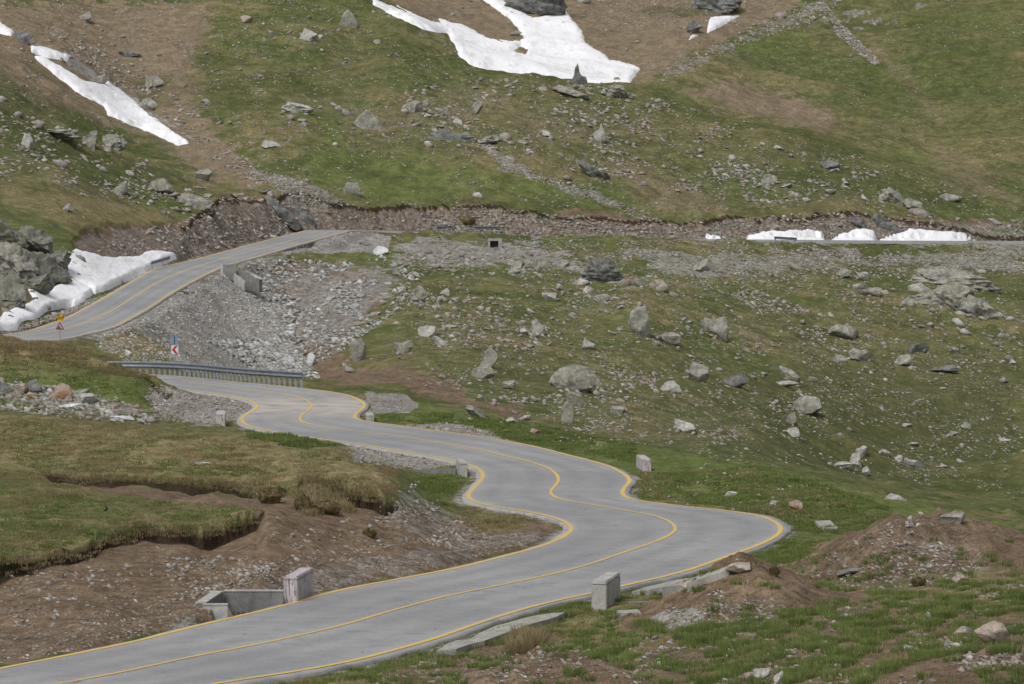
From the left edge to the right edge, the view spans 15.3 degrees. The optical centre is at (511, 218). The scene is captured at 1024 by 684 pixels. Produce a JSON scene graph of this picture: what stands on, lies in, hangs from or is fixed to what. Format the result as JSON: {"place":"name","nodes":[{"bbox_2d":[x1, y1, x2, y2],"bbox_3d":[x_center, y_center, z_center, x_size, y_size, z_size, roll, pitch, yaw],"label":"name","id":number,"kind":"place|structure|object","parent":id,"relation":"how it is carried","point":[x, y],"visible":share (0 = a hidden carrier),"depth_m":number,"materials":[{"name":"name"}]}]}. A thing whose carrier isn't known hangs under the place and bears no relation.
{"place":"outdoors","nodes":[
{"label":"outdoors","id":0,"kind":"place"},
{"bbox_2d":[0,0,1023,683],"bbox_3d":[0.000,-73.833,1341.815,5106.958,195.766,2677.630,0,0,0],"label":"ground","id":1,"kind":"structure","parent":0,"point":[952,146],"depth_m":442.45,"materials":[{"name":"plant"}]},
{"bbox_2d":[0,271,26,308],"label":"rock outcrop","id":2,"kind":"object","parent":1,"relation":"on","point":[13,292],"visible":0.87,"depth_m":342.77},
{"bbox_2d":[0,220,28,249],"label":"rock outcrop","id":3,"kind":"object","parent":1,"relation":"on","point":[9,234],"visible":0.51,"depth_m":378.02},
{"bbox_2d":[0,241,38,282],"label":"rock outcrop","id":4,"kind":"object","parent":1,"relation":"on","point":[16,258],"visible":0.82,"depth_m":359.84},
{"bbox_2d":[13,30,33,44],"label":"rock","id":5,"kind":"object","parent":1,"relation":"on","point":[24,37],"visible":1,"depth_m":553.55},
{"bbox_2d":[22,133,32,149],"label":"rock","id":6,"kind":"object","parent":1,"relation":"on","point":[27,140],"visible":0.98,"depth_m":443.54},
{"bbox_2d":[26,379,41,392],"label":"rock","id":7,"kind":"object","parent":1,"relation":"on","point":[34,386],"visible":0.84,"depth_m":241.97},
{"bbox_2d":[19,225,52,253],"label":"rock outcrop","id":8,"kind":"object","parent":1,"relation":"on","point":[37,240],"visible":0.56,"depth_m":382.75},
{"bbox_2d":[24,274,53,294],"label":"rock outcrop","id":9,"kind":"object","parent":1,"relation":"on","point":[42,284],"visible":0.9,"depth_m":359.06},
{"bbox_2d":[23,248,62,285],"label":"rock outcrop","id":10,"kind":"object","parent":1,"relation":"on","point":[45,264],"visible":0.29,"depth_m":372.68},
{"bbox_2d":[0,278,93,330],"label":"snow patch","id":11,"kind":"object","parent":1,"relation":"on","point":[74,293],"visible":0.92,"depth_m":357.46,"materials":[{"name":"snow"}]},
{"bbox_2d":[31,46,68,60],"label":"snow patch","id":12,"kind":"object","parent":1,"relation":"on","point":[46,52],"visible":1,"depth_m":552.85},
{"bbox_2d":[45,249,71,270],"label":"rock outcrop","id":13,"kind":"object","parent":1,"relation":"on","point":[63,259],"visible":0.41,"depth_m":377.91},
{"bbox_2d":[48,383,73,399],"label":"boulder","id":14,"kind":"object","parent":1,"relation":"on","point":[62,391],"visible":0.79,"depth_m":239.55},
{"bbox_2d":[56,266,72,284],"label":"rock outcrop","id":15,"kind":"object","parent":1,"relation":"on","point":[65,274],"visible":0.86,"depth_m":374.06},
{"bbox_2d":[47,129,83,140],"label":"rock outcrop","id":16,"kind":"object","parent":1,"relation":"on","point":[65,134],"visible":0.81,"depth_m":458.21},
{"bbox_2d":[77,393,98,403],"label":"rock","id":17,"kind":"object","parent":1,"relation":"on","point":[83,398],"visible":0.93,"depth_m":237.28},
{"bbox_2d":[82,130,98,149],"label":"rock outcrop","id":18,"kind":"object","parent":1,"relation":"on","point":[90,139],"visible":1,"depth_m":462.49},
{"bbox_2d":[35,56,188,145],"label":"snow patch","id":19,"kind":"object","parent":1,"relation":"on","point":[117,103],"visible":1,"depth_m":547.56,"materials":[{"name":"snow"}]},
{"bbox_2d":[102,133,127,150],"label":"rock outcrop","id":20,"kind":"object","parent":1,"relation":"on","point":[116,141],"visible":0.81,"depth_m":476.78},
{"bbox_2d":[113,181,127,194],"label":"rock","id":21,"kind":"object","parent":1,"relation":"on","point":[122,189],"visible":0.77,"depth_m":442.91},
{"bbox_2d":[68,249,176,293],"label":"snow patch","id":22,"kind":"object","parent":1,"relation":"on","point":[104,273],"visible":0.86,"depth_m":391.99,"materials":[{"name":"snow"}]},
{"bbox_2d":[138,97,157,109],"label":"rock","id":23,"kind":"object","parent":1,"relation":"on","point":[148,103],"visible":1,"depth_m":554.38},
{"bbox_2d":[145,76,164,87],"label":"rock","id":24,"kind":"object","parent":1,"relation":"on","point":[154,81],"visible":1,"depth_m":569.21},
{"bbox_2d":[148,178,173,193],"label":"rock","id":25,"kind":"object","parent":1,"relation":"on","point":[161,185],"visible":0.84,"depth_m":453.45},
{"bbox_2d":[171,334,177,361],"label":"chevron sign","id":26,"kind":"object","parent":1,"relation":"on","point":[174,344],"visible":0.87,"depth_m":282.94,"materials":[{"name":"metal"}]},
{"bbox_2d":[177,193,214,211],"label":"rock outcrop","id":27,"kind":"object","parent":1,"relation":"on","point":[197,202],"visible":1,"depth_m":452.12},
{"bbox_2d":[196,169,212,180],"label":"rock","id":28,"kind":"object","parent":1,"relation":"on","point":[205,174],"visible":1,"depth_m":494.52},
{"bbox_2d":[107,361,302,387],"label":"guardrail","id":29,"kind":"object","parent":1,"relation":"on","point":[216,370],"visible":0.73,"depth_m":270.94,"materials":[{"name":"metal"}]},
{"bbox_2d":[216,410,225,425],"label":"concrete parapet","id":30,"kind":"structure","parent":1,"relation":"on","point":[220,417],"depth_m":228.03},
{"bbox_2d":[195,590,283,619],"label":"drain basin","id":31,"kind":"object","parent":1,"relation":"on","point":[244,600],"visible":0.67,"depth_m":123.30,"materials":[{"name":"concrete"}]},
{"bbox_2d":[221,264,262,292],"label":"culvert headwall","id":32,"kind":"object","parent":1,"relation":"on","point":[246,280],"visible":0.84,"depth_m":402.21,"materials":[{"name":"concrete"}]},
{"bbox_2d":[93,232,419,378],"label":"scree stones","id":33,"kind":"object","parent":1,"relation":"on","point":[273,345],"visible":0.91,"depth_m":374.90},
{"bbox_2d":[255,485,282,503],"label":"turf clump","id":34,"kind":"object","parent":1,"relation":"on","point":[269,495],"visible":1,"depth_m":145.00,"materials":[{"name":"plant"}]},
{"bbox_2d":[0,377,558,663],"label":"gravel bank stones","id":35,"kind":"object","parent":1,"relation":"on","point":[105,411],"visible":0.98,"depth_m":141.04,"materials":[{"name":"stone"}]},
{"bbox_2d":[264,194,302,231],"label":"rock outcrop","id":36,"kind":"object","parent":1,"relation":"on","point":[283,213],"visible":1,"depth_m":481.64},
{"bbox_2d":[281,102,314,114],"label":"rock outcrop","id":37,"kind":"object","parent":1,"relation":"on","point":[291,107],"visible":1,"depth_m":549.28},
{"bbox_2d":[283,568,313,602],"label":"concrete parapet","id":38,"kind":"structure","parent":1,"relation":"on","point":[298,584],"depth_m":124.64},
{"bbox_2d":[291,493,313,511],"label":"turf clump","id":39,"kind":"object","parent":1,"relation":"on","point":[301,501],"visible":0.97,"depth_m":143.04,"materials":[{"name":"plant"}]},
{"bbox_2d":[290,202,317,226],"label":"rock outcrop","id":40,"kind":"object","parent":1,"relation":"on","point":[304,217],"visible":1,"depth_m":486.12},
{"bbox_2d":[300,28,317,39],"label":"rock","id":41,"kind":"object","parent":1,"relation":"on","point":[306,34],"visible":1,"depth_m":593.78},
{"bbox_2d":[312,498,343,514],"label":"turf clump","id":42,"kind":"object","parent":1,"relation":"on","point":[330,507],"visible":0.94,"depth_m":143.36,"materials":[{"name":"plant"}]},
{"bbox_2d":[339,9,358,28],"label":"boulder","id":43,"kind":"object","parent":1,"relation":"on","point":[348,19],"visible":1,"depth_m":606.73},
{"bbox_2d":[343,182,360,196],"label":"boulder","id":44,"kind":"object","parent":1,"relation":"on","point":[352,188],"visible":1,"depth_m":500.70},
{"bbox_2d":[350,338,366,360],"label":"rock","id":45,"kind":"object","parent":1,"relation":"on","point":[358,348],"visible":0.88,"depth_m":322.86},
{"bbox_2d":[353,109,382,129],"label":"boulder","id":46,"kind":"object","parent":1,"relation":"on","point":[366,119],"visible":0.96,"depth_m":544.71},
{"bbox_2d":[393,340,413,352],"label":"rock","id":47,"kind":"object","parent":1,"relation":"on","point":[405,346],"visible":0.96,"depth_m":327.76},
{"bbox_2d":[401,100,422,112],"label":"rock","id":48,"kind":"object","parent":1,"relation":"on","point":[414,106],"visible":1,"depth_m":553.34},
{"bbox_2d":[405,285,429,301],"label":"rock outcrop","id":49,"kind":"object","parent":1,"relation":"on","point":[418,293],"visible":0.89,"depth_m":387.95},
{"bbox_2d":[418,325,436,336],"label":"rock","id":50,"kind":"object","parent":1,"relation":"on","point":[428,331],"visible":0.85,"depth_m":340.71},
{"bbox_2d":[414,469,456,473],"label":"wall","id":51,"kind":"structure","parent":1,"relation":"on","point":[444,471],"depth_m":186.78,"materials":[{"name":"concrete"}]},
{"bbox_2d":[427,129,477,141],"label":"rock outcrop","id":52,"kind":"object","parent":1,"relation":"on","point":[444,134],"visible":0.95,"depth_m":539.31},
{"bbox_2d":[456,459,466,477],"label":"concrete parapet","id":53,"kind":"structure","parent":1,"relation":"on","point":[461,466],"depth_m":185.72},
{"bbox_2d":[466,405,486,419],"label":"rock","id":54,"kind":"object","parent":1,"relation":"on","point":[472,410],"visible":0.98,"depth_m":241.51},
{"bbox_2d":[471,363,494,378],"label":"boulder","id":55,"kind":"object","parent":1,"relation":"on","point":[486,370],"visible":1,"depth_m":294.92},
{"bbox_2d":[480,346,497,365],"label":"boulder","id":56,"kind":"object","parent":1,"relation":"on","point":[490,356],"visible":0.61,"depth_m":315.70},
{"bbox_2d":[479,135,501,144],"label":"rock outcrop","id":57,"kind":"object","parent":1,"relation":"on","point":[490,139],"visible":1,"depth_m":539.36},
{"bbox_2d":[488,238,501,248],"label":"box culvert","id":58,"kind":"object","parent":1,"relation":"on","point":[494,242],"visible":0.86,"depth_m":480.61,"materials":[{"name":"concrete"}]},
{"bbox_2d":[436,612,564,655],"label":"gutter strip","id":59,"kind":"object","parent":1,"relation":"on","point":[485,637],"visible":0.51,"depth_m":112.59,"materials":[{"name":"concrete"}]},
{"bbox_2d":[372,0,639,82],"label":"snow patch","id":60,"kind":"object","parent":1,"relation":"on","point":[558,46],"visible":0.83,"depth_m":666.40,"materials":[{"name":"snow"}]},
{"bbox_2d":[0,334,1023,683],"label":"grass tussocks","id":61,"kind":"object","parent":1,"relation":"on","point":[866,638],"depth_m":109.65,"materials":[{"name":"plant"}]},
{"bbox_2d":[0,100,1023,497],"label":"slope stones","id":62,"kind":"object","parent":1,"relation":"on","point":[656,284],"visible":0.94,"depth_m":408.80,"materials":[{"name":"stone"}]},
{"bbox_2d":[0,0,1023,361],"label":"hillside stones","id":63,"kind":"object","parent":1,"relation":"on","point":[922,212],"visible":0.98,"depth_m":555.43,"materials":[{"name":"stone"}]},
{"bbox_2d":[507,260,527,275],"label":"rock outcrop","id":64,"kind":"object","parent":1,"relation":"on","point":[517,268],"visible":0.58,"depth_m":436.28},
{"bbox_2d":[17,196,1023,331],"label":"cut bank stones","id":65,"kind":"object","parent":1,"relation":"on","point":[76,308],"visible":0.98,"depth_m":502.97,"materials":[{"name":"stone"}]},
{"bbox_2d":[504,0,567,15],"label":"rock outcrop","id":66,"kind":"object","parent":1,"relation":"on","point":[547,7],"visible":0.69,"depth_m":709.62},
{"bbox_2d":[529,322,545,333],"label":"rock","id":67,"kind":"object","parent":1,"relation":"on","point":[537,327],"visible":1,"depth_m":362.54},
{"bbox_2d":[534,257,548,269],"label":"rock","id":68,"kind":"object","parent":1,"relation":"on","point":[541,263],"visible":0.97,"depth_m":444.96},
{"bbox_2d":[561,402,573,423],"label":"boulder","id":69,"kind":"object","parent":1,"relation":"on","point":[567,415],"visible":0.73,"depth_m":250.02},
{"bbox_2d":[552,84,590,98],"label":"rock outcrop","id":70,"kind":"object","parent":1,"relation":"on","point":[566,90],"visible":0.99,"depth_m":579.56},
{"bbox_2d":[549,364,597,392],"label":"boulder","id":71,"kind":"object","parent":1,"relation":"on","point":[580,378],"visible":0.95,"depth_m":294.96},
{"bbox_2d":[566,390,583,406],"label":"boulder","id":72,"kind":"object","parent":1,"relation":"on","point":[574,399],"visible":0.72,"depth_m":272.44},
{"bbox_2d":[569,63,586,84],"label":"rock outcrop","id":73,"kind":"object","parent":1,"relation":"on","point":[578,78],"visible":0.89,"depth_m":592.77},
{"bbox_2d":[577,160,611,179],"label":"rock outcrop","id":74,"kind":"object","parent":1,"relation":"on","point":[589,169],"visible":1,"depth_m":533.78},
{"bbox_2d":[593,123,606,142],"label":"boulder","id":75,"kind":"object","parent":1,"relation":"on","point":[600,135],"visible":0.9,"depth_m":558.75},
{"bbox_2d":[576,258,626,283],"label":"rock outcrop","id":76,"kind":"object","parent":1,"relation":"on","point":[599,270],"visible":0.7,"depth_m":423.89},
{"bbox_2d":[590,294,612,301],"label":"rock","id":77,"kind":"object","parent":1,"relation":"on","point":[602,297],"visible":0.97,"depth_m":399.80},
{"bbox_2d":[592,572,619,609],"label":"concrete parapet","id":78,"kind":"structure","parent":1,"relation":"on","point":[605,590],"depth_m":121.25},
{"bbox_2d":[601,84,628,97],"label":"rock outcrop","id":79,"kind":"object","parent":1,"relation":"on","point":[616,91],"visible":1,"depth_m":583.42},
{"bbox_2d":[627,305,651,337],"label":"boulder","id":80,"kind":"object","parent":1,"relation":"on","point":[638,322],"visible":0.91,"depth_m":374.65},
{"bbox_2d":[636,455,650,470],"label":"concrete parapet","id":81,"kind":"structure","parent":1,"relation":"on","point":[643,462],"depth_m":188.45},
{"bbox_2d":[658,332,680,344],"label":"rock","id":82,"kind":"object","parent":1,"relation":"on","point":[672,338],"visible":1,"depth_m":375.58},
{"bbox_2d":[660,381,682,393],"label":"boulder","id":83,"kind":"object","parent":1,"relation":"on","point":[671,386],"visible":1,"depth_m":319.23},
{"bbox_2d":[632,566,731,597],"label":"gutter strip","id":84,"kind":"object","parent":1,"relation":"on","point":[667,588],"visible":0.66,"depth_m":114.19,"materials":[{"name":"concrete"}]},
{"bbox_2d":[674,419,697,432],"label":"rock","id":85,"kind":"object","parent":1,"relation":"on","point":[684,426],"visible":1,"depth_m":259.01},
{"bbox_2d":[358,391,1023,683],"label":"verge stones","id":86,"kind":"object","parent":1,"relation":"on","point":[1015,660],"visible":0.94,"depth_m":108.37,"materials":[{"name":"stone"}]},
{"bbox_2d":[686,19,701,32],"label":"rock outcrop","id":87,"kind":"object","parent":1,"relation":"on","point":[694,27],"visible":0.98,"depth_m":708.23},
{"bbox_2d":[688,362,708,381],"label":"boulder","id":88,"kind":"object","parent":1,"relation":"on","point":[698,372],"visible":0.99,"depth_m":339.59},
{"bbox_2d":[693,259,712,271],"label":"rock","id":89,"kind":"object","parent":1,"relation":"on","point":[704,265],"visible":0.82,"depth_m":464.22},
{"bbox_2d":[700,316,728,342],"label":"boulder","id":90,"kind":"object","parent":1,"relation":"on","point":[719,327],"visible":1,"depth_m":388.40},
{"bbox_2d":[690,0,741,14],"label":"rock outcrop","id":91,"kind":"object","parent":1,"relation":"on","point":[725,7],"visible":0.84,"depth_m":734.14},
{"bbox_2d":[707,15,738,32],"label":"snow patch","id":92,"kind":"object","parent":1,"relation":"on","point":[715,22],"visible":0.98,"depth_m":717.79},
{"bbox_2d":[722,372,748,387],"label":"boulder","id":93,"kind":"object","parent":1,"relation":"on","point":[741,379],"visible":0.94,"depth_m":353.12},
{"bbox_2d":[724,561,750,572],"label":"rock","id":94,"kind":"object","parent":1,"relation":"on","point":[739,567],"visible":1,"depth_m":111.59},
{"bbox_2d":[753,668,771,678],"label":"rock","id":95,"kind":"object","parent":1,"relation":"on","point":[762,672],"visible":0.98,"depth_m":88.82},
{"bbox_2d":[748,229,823,239],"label":"snow patch","id":96,"kind":"object","parent":1,"relation":"on","point":[808,234],"visible":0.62,"depth_m":521.71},
{"bbox_2d":[779,366,800,380],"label":"rock","id":97,"kind":"object","parent":1,"relation":"on","point":[787,372],"visible":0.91,"depth_m":380.18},
{"bbox_2d":[793,395,821,414],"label":"rock","id":98,"kind":"object","parent":1,"relation":"on","point":[807,404],"visible":0.84,"depth_m":359.04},
{"bbox_2d":[820,159,839,169],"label":"rock","id":99,"kind":"object","parent":1,"relation":"on","point":[829,164],"visible":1,"depth_m":564.51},
{"bbox_2d":[828,324,857,339],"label":"rock","id":100,"kind":"object","parent":1,"relation":"on","point":[846,331],"visible":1,"depth_m":426.05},
{"bbox_2d":[832,228,876,239],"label":"snow patch","id":101,"kind":"object","parent":1,"relation":"on","point":[862,234],"visible":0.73,"depth_m":527.35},
{"bbox_2d":[849,349,874,360],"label":"rock","id":102,"kind":"object","parent":1,"relation":"on","point":[858,354],"visible":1,"depth_m":409.12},
{"bbox_2d":[858,287,881,296],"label":"rock","id":103,"kind":"object","parent":1,"relation":"on","point":[875,291],"visible":1,"depth_m":457.53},
{"bbox_2d":[872,213,902,233],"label":"rock outcrop","id":104,"kind":"object","parent":1,"relation":"on","point":[882,221],"visible":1,"depth_m":531.54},
{"bbox_2d":[878,187,902,205],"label":"rock outcrop","id":105,"kind":"object","parent":1,"relation":"on","point":[890,194],"visible":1,"depth_m":543.15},
{"bbox_2d":[894,354,913,365],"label":"rock","id":106,"kind":"object","parent":1,"relation":"on","point":[905,360],"visible":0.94,"depth_m":414.98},
{"bbox_2d":[901,198,922,208],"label":"rock outcrop","id":107,"kind":"object","parent":1,"relation":"on","point":[909,203],"visible":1,"depth_m":542.06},
{"bbox_2d":[901,459,924,469],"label":"rock","id":108,"kind":"object","parent":1,"relation":"on","point":[915,464],"visible":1,"depth_m":337.98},
{"bbox_2d":[907,342,929,352],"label":"rock","id":109,"kind":"object","parent":1,"relation":"on","point":[920,347],"visible":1,"depth_m":425.32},
{"bbox_2d":[910,576,926,586],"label":"turf clump","id":110,"kind":"object","parent":1,"relation":"on","point":[915,581],"visible":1,"depth_m":117.53,"materials":[{"name":"plant"}]},
{"bbox_2d":[880,228,973,240],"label":"snow patch","id":111,"kind":"object","parent":1,"relation":"on","point":[909,234],"visible":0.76,"depth_m":532.56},
{"bbox_2d":[902,284,953,304],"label":"rock outcrop","id":112,"kind":"object","parent":1,"relation":"on","point":[921,299],"visible":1,"depth_m":457.19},
{"bbox_2d":[930,365,957,373],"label":"rock","id":113,"kind":"object","parent":1,"relation":"on","point":[952,369],"visible":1,"depth_m":412.85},
{"bbox_2d":[938,511,964,523],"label":"rock","id":114,"kind":"object","parent":1,"relation":"on","point":[955,517],"visible":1,"depth_m":126.21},
{"bbox_2d":[929,283,974,310],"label":"rock outcrop","id":115,"kind":"object","parent":1,"relation":"on","point":[953,297],"visible":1,"depth_m":455.70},
{"bbox_2d":[910,265,1000,291],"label":"rock outcrop","id":116,"kind":"object","parent":1,"relation":"on","point":[938,275],"visible":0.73,"depth_m":492.24,"materials":[{"name":"stone"}]},
{"bbox_2d":[960,294,998,319],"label":"rock outcrop","id":117,"kind":"object","parent":1,"relation":"on","point":[974,306],"visible":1,"depth_m":454.25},
{"bbox_2d":[974,621,1009,643],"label":"boulder","id":118,"kind":"object","parent":1,"relation":"on","point":[992,630],"visible":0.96,"depth_m":92.66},
{"bbox_2d":[0,230,1023,683],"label":"road","id":119,"kind":"structure","parent":0,"point":[602,516],"depth_m":141.80,"materials":[{"name":"asphalt"}]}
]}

